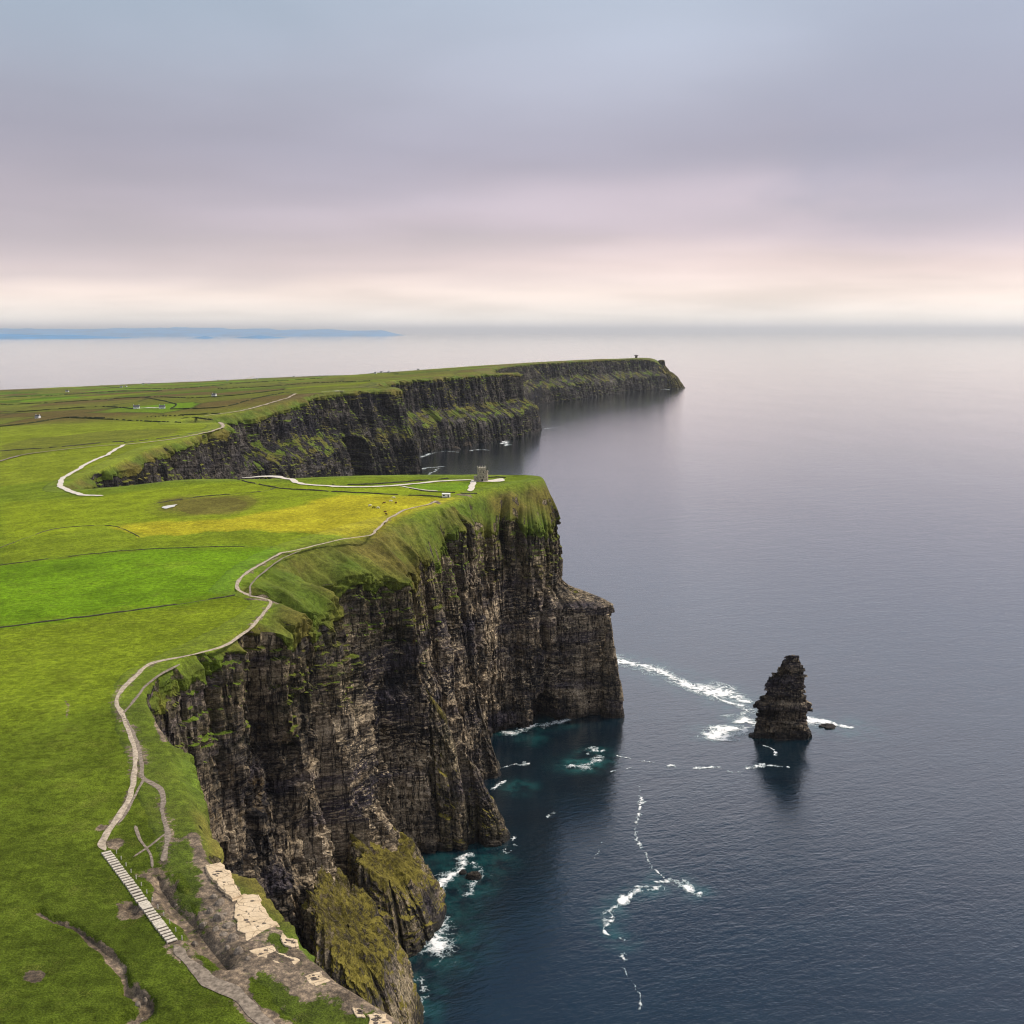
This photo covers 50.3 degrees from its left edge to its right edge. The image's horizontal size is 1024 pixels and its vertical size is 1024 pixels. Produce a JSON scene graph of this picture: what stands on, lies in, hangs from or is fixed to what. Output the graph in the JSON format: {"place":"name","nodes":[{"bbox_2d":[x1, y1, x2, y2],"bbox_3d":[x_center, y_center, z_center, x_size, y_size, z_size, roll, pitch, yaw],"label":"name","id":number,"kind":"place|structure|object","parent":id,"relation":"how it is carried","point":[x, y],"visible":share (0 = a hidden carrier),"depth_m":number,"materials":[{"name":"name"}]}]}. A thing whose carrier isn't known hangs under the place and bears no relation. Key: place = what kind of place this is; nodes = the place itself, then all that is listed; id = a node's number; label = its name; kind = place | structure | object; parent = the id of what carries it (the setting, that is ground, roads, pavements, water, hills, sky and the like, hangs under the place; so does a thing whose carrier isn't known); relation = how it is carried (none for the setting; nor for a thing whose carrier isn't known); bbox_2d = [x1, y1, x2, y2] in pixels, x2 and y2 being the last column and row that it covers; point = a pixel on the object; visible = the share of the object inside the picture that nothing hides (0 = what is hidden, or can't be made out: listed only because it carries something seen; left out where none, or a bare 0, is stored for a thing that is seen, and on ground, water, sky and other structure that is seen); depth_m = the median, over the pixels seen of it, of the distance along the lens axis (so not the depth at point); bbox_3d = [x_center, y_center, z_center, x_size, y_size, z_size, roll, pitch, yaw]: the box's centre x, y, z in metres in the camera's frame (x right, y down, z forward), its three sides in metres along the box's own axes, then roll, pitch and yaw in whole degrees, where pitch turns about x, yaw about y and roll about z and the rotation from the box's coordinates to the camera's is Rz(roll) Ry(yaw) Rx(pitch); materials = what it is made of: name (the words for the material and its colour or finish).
{"place":"outdoors","nodes":[
{"label":"outdoors","id":0,"kind":"place"},
{"bbox_2d":[0,334,132,337],"bbox_3d":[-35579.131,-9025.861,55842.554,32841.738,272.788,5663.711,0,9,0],"label":"hills","id":1,"kind":"structure","parent":0,"point":[37,336],"depth_m":54755.43,"materials":[{"name":"blue"}]},
{"bbox_2d":[57,444,124,495],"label":"paved path","id":2,"kind":"structure","parent":0,"point":[60,482],"depth_m":1063.71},
{"bbox_2d":[122,715,171,860],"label":"footpath","id":3,"kind":"structure","parent":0,"point":[161,791],"depth_m":301.68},
{"bbox_2d":[123,664,179,712],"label":"footpath","id":4,"kind":"structure","parent":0,"point":[143,687],"depth_m":394.26,"materials":[{"name":"beige gravel"}]},
{"bbox_2d":[162,504,176,508],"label":"pool","id":5,"kind":"structure","parent":0,"point":[167,506],"depth_m":810.00,"materials":[{"name":"liquid"}]},
{"bbox_2d":[0,327,399,335],"bbox_3d":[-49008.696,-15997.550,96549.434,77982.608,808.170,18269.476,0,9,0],"label":"hills","id":6,"kind":"structure","parent":0,"point":[179,331],"depth_m":91834.38,"materials":[{"name":"blue"}]},
{"bbox_2d":[42,420,465,492],"bbox_3d":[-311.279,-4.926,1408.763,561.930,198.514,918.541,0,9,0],"label":"sea cliff","id":7,"kind":"structure","parent":0,"point":[216,456],"depth_m":1352.28,"materials":[{"name":"grey stone"}]},
{"bbox_2d":[0,363,527,1023],"bbox_3d":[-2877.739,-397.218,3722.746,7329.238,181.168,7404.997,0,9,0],"label":"grassland","id":8,"kind":"structure","parent":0,"point":[82,941],"depth_m":458.24,"materials":[{"name":"green plant"}]},
{"bbox_2d":[0,416,104,426],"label":"hedge","id":9,"kind":"object","parent":8,"relation":"on","point":[47,420],"visible":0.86,"depth_m":2025.22,"materials":[{"name":"green plant"}]},
{"bbox_2d":[0,444,122,460],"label":"stone wall","id":10,"kind":"structure","parent":8,"relation":"on","point":[52,450],"depth_m":1347.68,"materials":[{"name":"grey stone"}]},
{"bbox_2d":[2,441,123,450],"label":"stone wall","id":11,"kind":"structure","parent":8,"relation":"on","point":[62,446],"depth_m":1418.12,"materials":[{"name":"grey stone"}]},
{"bbox_2d":[0,525,139,547],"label":"stone wall","id":12,"kind":"structure","parent":8,"relation":"on","point":[71,526],"depth_m":731.28,"materials":[{"name":"grey stone"}]},
{"bbox_2d":[12,406,132,412],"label":"hedge","id":13,"kind":"object","parent":8,"relation":"on","point":[74,407],"visible":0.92,"depth_m":2516.12,"materials":[{"name":"green plant"}]},
{"bbox_2d":[12,390,161,396],"bbox_3d":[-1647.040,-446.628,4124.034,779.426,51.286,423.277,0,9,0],"label":"hedge","id":14,"kind":"object","parent":8,"relation":"on","point":[92,392],"visible":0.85,"depth_m":4172.13,"materials":[{"name":"green plant"}]},
{"bbox_2d":[1,396,188,404],"bbox_3d":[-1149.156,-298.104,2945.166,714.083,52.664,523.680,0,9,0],"label":"hedge","id":15,"kind":"object","parent":8,"relation":"on","point":[100,399],"visible":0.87,"depth_m":3093.51,"materials":[{"name":"green plant"}]},
{"bbox_2d":[0,594,234,627],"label":"stone wall","id":16,"kind":"structure","parent":8,"relation":"on","point":[108,613],"depth_m":494.13,"materials":[{"name":"grey stone"}]},
{"bbox_2d":[66,417,180,422],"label":"hedge","id":17,"kind":"object","parent":8,"relation":"on","point":[118,419],"visible":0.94,"depth_m":1970.07,"materials":[{"name":"green plant"}]},
{"bbox_2d":[118,778,143,822],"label":"footpath","id":18,"kind":"structure","parent":8,"relation":"on","point":[130,804],"depth_m":295.92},
{"bbox_2d":[1,546,270,564],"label":"stone wall","id":19,"kind":"structure","parent":8,"relation":"on","point":[131,550],"depth_m":644.52,"materials":[{"name":"grey stone"}]},
{"bbox_2d":[135,1001,140,1007],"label":"loose rock","id":20,"kind":"object","parent":8,"relation":"on","point":[137,1003],"visible":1,"depth_m":208.33,"materials":[{"name":"grey stone"}]},
{"bbox_2d":[101,850,177,943],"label":"stairway","id":21,"kind":"object","parent":8,"relation":"on","point":[151,913],"visible":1,"depth_m":246.24,"materials":[{"name":"stone"}]},
{"bbox_2d":[134,826,152,867],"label":"footpath","id":22,"kind":"structure","parent":8,"relation":"on","point":[140,840],"depth_m":273.26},
{"bbox_2d":[143,997,147,1004],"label":"loose rock","id":23,"kind":"object","parent":8,"relation":"on","point":[145,1000],"visible":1,"depth_m":210.62,"materials":[{"name":"grey stone"}]},
{"bbox_2d":[133,833,165,856],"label":"footpath","id":24,"kind":"structure","parent":8,"relation":"on","point":[155,841],"depth_m":271.62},
{"bbox_2d":[142,397,176,408],"bbox_3d":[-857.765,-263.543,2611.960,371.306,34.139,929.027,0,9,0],"label":"hedge","id":25,"kind":"object","parent":8,"relation":"on","point":[163,400],"visible":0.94,"depth_m":2567.29,"materials":[{"name":"green plant"}]},
{"bbox_2d":[113,384,222,388],"bbox_3d":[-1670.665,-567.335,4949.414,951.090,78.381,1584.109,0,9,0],"label":"hedge","id":26,"kind":"object","parent":8,"relation":"on","point":[157,388],"visible":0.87,"depth_m":4514.49,"materials":[{"name":"green plant"}]},
{"bbox_2d":[0,375,338,390],"bbox_3d":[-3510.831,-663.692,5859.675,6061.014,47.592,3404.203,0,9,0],"label":"hedge","id":27,"kind":"object","parent":8,"relation":"on","point":[147,383],"visible":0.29,"depth_m":6169.51,"materials":[{"name":"green plant"}]},
{"bbox_2d":[124,423,225,442],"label":"stone wall","id":28,"kind":"structure","parent":8,"relation":"on","point":[167,437],"depth_m":1477.93,"materials":[{"name":"grey stone"}]},
{"bbox_2d":[131,422,224,443],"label":"footpath","id":29,"kind":"structure","parent":8,"relation":"on","point":[222,425],"depth_m":1522.98,"materials":[{"name":"grey gravel"}]},
{"bbox_2d":[97,595,271,849],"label":"footpath","id":30,"kind":"structure","parent":8,"relation":"on","point":[101,844],"depth_m":341.70,"materials":[{"name":"beige gravel"}]},
{"bbox_2d":[191,941,198,946],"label":"loose rock","id":31,"kind":"object","parent":8,"relation":"on","point":[194,943],"visible":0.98,"depth_m":230.52,"materials":[{"name":"grey stone"}]},
{"bbox_2d":[181,417,212,419],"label":"hedge","id":32,"kind":"object","parent":8,"relation":"on","point":[199,418],"visible":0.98,"depth_m":1854.98,"materials":[{"name":"green plant"}]},
{"bbox_2d":[180,413,219,414],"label":"hedge","id":33,"kind":"object","parent":8,"relation":"on","point":[199,414],"visible":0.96,"depth_m":1982.82,"materials":[{"name":"green plant"}]},
{"bbox_2d":[155,488,274,503],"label":"stone wall","id":34,"kind":"structure","parent":8,"relation":"on","point":[209,495],"depth_m":860.10,"materials":[{"name":"grey stone"}]},
{"bbox_2d":[173,945,274,1023],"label":"footpath","id":35,"kind":"structure","parent":8,"relation":"on","point":[205,977],"depth_m":212.86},
{"bbox_2d":[172,392,284,408],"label":"hedge","id":36,"kind":"object","parent":8,"relation":"on","point":[228,405],"visible":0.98,"depth_m":2143.27,"materials":[{"name":"green plant"}]},
{"bbox_2d":[222,921,234,928],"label":"loose rock","id":37,"kind":"object","parent":8,"relation":"on","point":[228,925],"visible":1,"depth_m":234.92,"materials":[{"name":"grey stone"}]},
{"bbox_2d":[191,389,284,397],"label":"hedge","id":38,"kind":"object","parent":8,"relation":"on","point":[238,394],"visible":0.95,"depth_m":2657.40,"materials":[{"name":"green plant"}]},
{"bbox_2d":[204,393,296,415],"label":"footpath","id":39,"kind":"structure","parent":8,"relation":"on","point":[261,405],"depth_m":2099.68,"materials":[{"name":"gravel"}]},
{"bbox_2d":[227,378,317,383],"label":"hedge","id":40,"kind":"object","parent":8,"relation":"on","point":[277,380],"visible":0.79,"depth_m":4543.30,"materials":[{"name":"green plant"}]},
{"bbox_2d":[218,380,369,388],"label":"hedge","id":41,"kind":"object","parent":8,"relation":"on","point":[293,384],"visible":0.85,"depth_m":3439.00,"materials":[{"name":"green plant"}]},
{"bbox_2d":[235,501,435,594],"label":"footpath","id":42,"kind":"structure","parent":8,"relation":"on","point":[251,569],"depth_m":628.22,"materials":[{"name":"beige gravel"}]},
{"bbox_2d":[237,478,441,496],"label":"stone wall","id":43,"kind":"structure","parent":8,"relation":"on","point":[336,491],"depth_m":864.39,"materials":[{"name":"grey stone"}]},
{"bbox_2d":[332,477,471,484],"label":"stone wall","id":44,"kind":"structure","parent":8,"relation":"on","point":[395,482],"depth_m":919.20,"materials":[{"name":"grey stone"}]},
{"bbox_2d":[409,488,454,492],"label":"stone wall","id":45,"kind":"structure","parent":8,"relation":"on","point":[431,491],"depth_m":865.38,"materials":[{"name":"grey stone"}]},
{"bbox_2d":[442,493,449,497],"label":"cabin","id":46,"kind":"object","parent":8,"relation":"on","point":[445,495],"visible":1,"depth_m":836.12,"materials":[{"name":"white paint"}]},
{"bbox_2d":[254,475,284,477],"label":"paved path","id":47,"kind":"structure","parent":0,"point":[270,476],"depth_m":969.16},
{"bbox_2d":[249,550,300,595],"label":"footpath","id":48,"kind":"structure","parent":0,"point":[265,570],"depth_m":572.82,"materials":[{"name":"beige gravel"}]},
{"bbox_2d":[242,477,472,486],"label":"paved path","id":49,"kind":"structure","parent":0,"point":[294,480],"depth_m":913.30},
{"bbox_2d":[174,371,541,478],"bbox_3d":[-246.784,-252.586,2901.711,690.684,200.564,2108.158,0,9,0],"label":"sea cliff","id":50,"kind":"structure","parent":0,"point":[395,427],"depth_m":2367.28,"materials":[{"name":"grey stone"}]},
{"bbox_2d":[110,474,614,1023],"bbox_3d":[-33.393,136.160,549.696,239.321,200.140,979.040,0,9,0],"label":"sea cliff","id":51,"kind":"structure","parent":0,"point":[286,742],"depth_m":579.41,"materials":[{"name":"brown stone"}]},
{"bbox_2d":[198,921,206,928],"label":"loose rock","id":52,"kind":"object","parent":51,"relation":"on","point":[201,925],"visible":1,"depth_m":235.92,"materials":[{"name":"grey stone"}]},
{"bbox_2d":[207,907,213,913],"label":"loose rock","id":53,"kind":"object","parent":51,"relation":"on","point":[210,910],"visible":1,"depth_m":240.46,"materials":[{"name":"grey stone"}]},
{"bbox_2d":[210,894,217,898],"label":"loose rock","id":54,"kind":"object","parent":51,"relation":"on","point":[213,896],"visible":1,"depth_m":246.54,"materials":[{"name":"beige stone"}]},
{"bbox_2d":[213,912,224,921],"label":"loose rock","id":55,"kind":"object","parent":51,"relation":"on","point":[218,917],"visible":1,"depth_m":237.36,"materials":[{"name":"grey stone"}]},
{"bbox_2d":[214,898,224,905],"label":"loose rock","id":56,"kind":"object","parent":51,"relation":"on","point":[220,902],"visible":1,"depth_m":243.67,"materials":[{"name":"grey stone"}]},
{"bbox_2d":[205,862,240,901],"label":"rock ledge","id":57,"kind":"object","parent":51,"relation":"on","point":[219,875],"visible":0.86,"depth_m":253.45,"materials":[{"name":"stone"}]},
{"bbox_2d":[220,931,227,935],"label":"loose rock","id":58,"kind":"object","parent":51,"relation":"on","point":[222,933],"visible":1,"depth_m":231.84,"materials":[{"name":"grey stone"}]},
{"bbox_2d":[227,933,238,942],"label":"loose rock","id":59,"kind":"object","parent":51,"relation":"on","point":[233,937],"visible":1,"depth_m":229.12,"materials":[{"name":"grey stone"}]},
{"bbox_2d":[233,946,243,955],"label":"loose rock","id":60,"kind":"object","parent":51,"relation":"on","point":[238,950],"visible":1,"depth_m":224.41,"materials":[{"name":"grey stone"}]},
{"bbox_2d":[234,894,279,940],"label":"rock ledge","id":61,"kind":"object","parent":51,"relation":"on","point":[258,921],"visible":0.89,"depth_m":237.95,"materials":[{"name":"stone"}]},
{"bbox_2d":[250,945,299,966],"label":"rock ledge","id":62,"kind":"object","parent":51,"relation":"on","point":[262,951],"visible":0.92,"depth_m":224.13,"materials":[{"name":"stone"}]},
{"bbox_2d":[280,933,298,949],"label":"rock ledge","id":63,"kind":"object","parent":51,"relation":"on","point":[292,943],"visible":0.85,"depth_m":227.41,"materials":[{"name":"stone"}]},
{"bbox_2d":[305,971,329,985],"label":"rock ledge","id":64,"kind":"object","parent":51,"relation":"on","point":[316,978],"visible":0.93,"depth_m":215.04,"materials":[{"name":"stone"}]},
{"bbox_2d":[352,1007,365,1017],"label":"rock ledge","id":65,"kind":"object","parent":51,"relation":"on","point":[358,1013],"visible":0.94,"depth_m":204.17,"materials":[{"name":"stone"}]},
{"bbox_2d":[367,1013,391,1023],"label":"rock ledge","id":66,"kind":"object","parent":51,"relation":"on","point":[375,1018],"visible":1,"depth_m":202.16,"materials":[{"name":"stone"}]},
{"bbox_2d":[467,480,475,490],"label":"paved path","id":67,"kind":"structure","parent":0,"point":[471,486],"depth_m":894.52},
{"bbox_2d":[477,478,504,481],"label":"plaza","id":68,"kind":"structure","parent":0,"point":[497,480],"depth_m":923.49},
{"bbox_2d":[474,466,487,481],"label":"stone tower","id":69,"kind":"structure","parent":68,"relation":"on","point":[482,473],"depth_m":919.92,"materials":[{"name":"beige stone"}]},
{"bbox_2d":[0,333,1023,1023],"bbox_3d":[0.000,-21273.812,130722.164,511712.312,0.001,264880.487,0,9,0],"label":"sea","id":70,"kind":"structure","parent":0,"point":[840,515],"depth_m":993.20,"materials":[{"name":"liquid"}]},
{"bbox_2d":[235,335,283,337],"bbox_3d":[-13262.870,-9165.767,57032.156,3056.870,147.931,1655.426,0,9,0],"label":"islet","id":71,"kind":"object","parent":70,"relation":"in","point":[258,336],"visible":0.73,"depth_m":56671.22,"materials":[{"name":"blue"}]},
{"bbox_2d":[301,864,423,1023],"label":"rock outcrop","id":72,"kind":"object","parent":70,"relation":"in","point":[364,955],"visible":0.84,"depth_m":486.40,"materials":[{"name":"green plant"}]},
{"bbox_2d":[347,826,446,957],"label":"rock outcrop","id":73,"kind":"object","parent":70,"relation":"in","point":[403,889],"visible":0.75,"depth_m":572.09,"materials":[{"name":"green stone"}]},
{"bbox_2d":[424,686,470,850],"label":"rock outcrop","id":74,"kind":"object","parent":70,"relation":"in","point":[448,795],"visible":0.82,"depth_m":671.40,"materials":[{"name":"brown stone"}]},
{"bbox_2d":[423,852,472,957],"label":"sea foam","id":75,"kind":"object","parent":70,"relation":"on","point":[439,945],"visible":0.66,"depth_m":580.05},
{"bbox_2d":[459,869,466,874],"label":"boulder","id":76,"kind":"object","parent":70,"relation":"in","point":[462,872],"visible":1,"depth_m":643.78,"materials":[{"name":"brown stone"}]},
{"bbox_2d":[462,438,472,447],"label":"sea rock","id":77,"kind":"object","parent":70,"relation":"in","point":[467,443],"visible":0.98,"depth_m":3013.38,"materials":[{"name":"grey stone"}]},
{"bbox_2d":[463,862,483,895],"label":"sea foam","id":78,"kind":"object","parent":70,"relation":"on","point":[467,893],"visible":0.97,"depth_m":631.50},
{"bbox_2d":[466,871,481,879],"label":"boulder","id":79,"kind":"object","parent":70,"relation":"in","point":[474,875],"visible":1,"depth_m":637.91,"materials":[{"name":"brown stone"}]},
{"bbox_2d":[458,750,509,846],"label":"rock outcrop","id":80,"kind":"object","parent":70,"relation":"in","point":[487,826],"visible":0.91,"depth_m":681.90,"materials":[{"name":"grey stone"}]},
{"bbox_2d":[469,676,501,779],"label":"rock outcrop","id":81,"kind":"object","parent":70,"relation":"in","point":[490,764],"visible":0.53,"depth_m":781.28,"materials":[{"name":"brown stone"}]},
{"bbox_2d":[500,719,568,735],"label":"sea foam","id":82,"kind":"object","parent":70,"relation":"on","point":[521,729],"visible":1,"depth_m":883.05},
{"bbox_2d":[568,755,601,769],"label":"sea foam","id":83,"kind":"object","parent":70,"relation":"on","point":[572,765],"visible":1,"depth_m":806.52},
{"bbox_2d":[600,619,624,718],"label":"rock outcrop","id":84,"kind":"object","parent":70,"relation":"in","point":[612,700],"visible":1,"depth_m":901.24,"materials":[{"name":"grey stone"}]},
{"bbox_2d":[620,954,641,1008],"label":"sea foam","id":85,"kind":"object","parent":70,"relation":"on","point":[640,1003],"visible":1,"depth_m":546.86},
{"bbox_2d":[602,885,660,938],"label":"sea foam","id":86,"kind":"object","parent":70,"relation":"on","point":[623,900],"visible":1,"depth_m":614.06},
{"bbox_2d":[637,786,645,816],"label":"sea foam","id":87,"kind":"object","parent":70,"relation":"on","point":[641,802],"visible":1,"depth_m":738.99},
{"bbox_2d":[634,817,663,877],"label":"sea foam","id":88,"kind":"object","parent":70,"relation":"on","point":[641,847],"visible":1,"depth_m":680.78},
{"bbox_2d":[654,878,701,895],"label":"sea foam","id":89,"kind":"object","parent":70,"relation":"on","point":[687,887],"visible":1,"depth_m":629.04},
{"bbox_2d":[616,654,752,702],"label":"sea foam","id":90,"kind":"object","parent":70,"relation":"on","point":[719,692],"visible":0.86,"depth_m":983.87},
{"bbox_2d":[697,725,753,740],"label":"sea foam","id":91,"kind":"object","parent":70,"relation":"on","point":[718,733],"visible":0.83,"depth_m":870.86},
{"bbox_2d":[693,763,764,771],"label":"sea foam","id":92,"kind":"object","parent":70,"relation":"on","point":[760,764],"visible":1,"depth_m":800.97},
{"bbox_2d":[713,695,754,716],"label":"sea foam","id":93,"kind":"object","parent":70,"relation":"on","point":[733,703],"visible":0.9,"depth_m":935.05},
{"bbox_2d":[722,714,755,725],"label":"sea foam","id":94,"kind":"object","parent":70,"relation":"on","point":[742,719],"visible":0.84,"depth_m":897.71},
{"bbox_2d":[748,655,812,740],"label":"sea stack","id":95,"kind":"object","parent":70,"relation":"in","point":[783,705],"visible":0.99,"depth_m":858.52,"materials":[{"name":"grey stone"}]},
{"bbox_2d":[818,723,835,728],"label":"sea rock","id":96,"kind":"object","parent":70,"relation":"in","point":[828,726],"visible":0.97,"depth_m":883.02,"materials":[{"name":"grey stone"}]},
{"bbox_2d":[807,716,852,728],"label":"sea foam","id":97,"kind":"object","parent":70,"relation":"on","point":[810,720],"visible":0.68,"depth_m":894.29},
{"bbox_2d":[0,0,1023,332],"label":"sky","id":98,"kind":"structure","parent":0,"point":[393,166],"materials":[{"name":"grey"}]},
{"bbox_2d":[473,358,666,404],"bbox_3d":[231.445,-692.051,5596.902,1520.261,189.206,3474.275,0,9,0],"label":"sea cliff","id":99,"kind":"structure","parent":0,"point":[548,382],"depth_m":5307.88,"materials":[{"name":"grey stone"}]},
{"bbox_2d":[658,366,684,388],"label":"headland point","id":100,"kind":"structure","parent":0,"point":[673,381],"depth_m":6159.41,"materials":[{"name":"stone"}]},
{"bbox_2d":[658,360,668,370],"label":"rock stack","id":101,"kind":"object","parent":100,"relation":"on","point":[662,362],"visible":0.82,"depth_m":6223.76,"materials":[{"name":"grey stone"}]}
]}

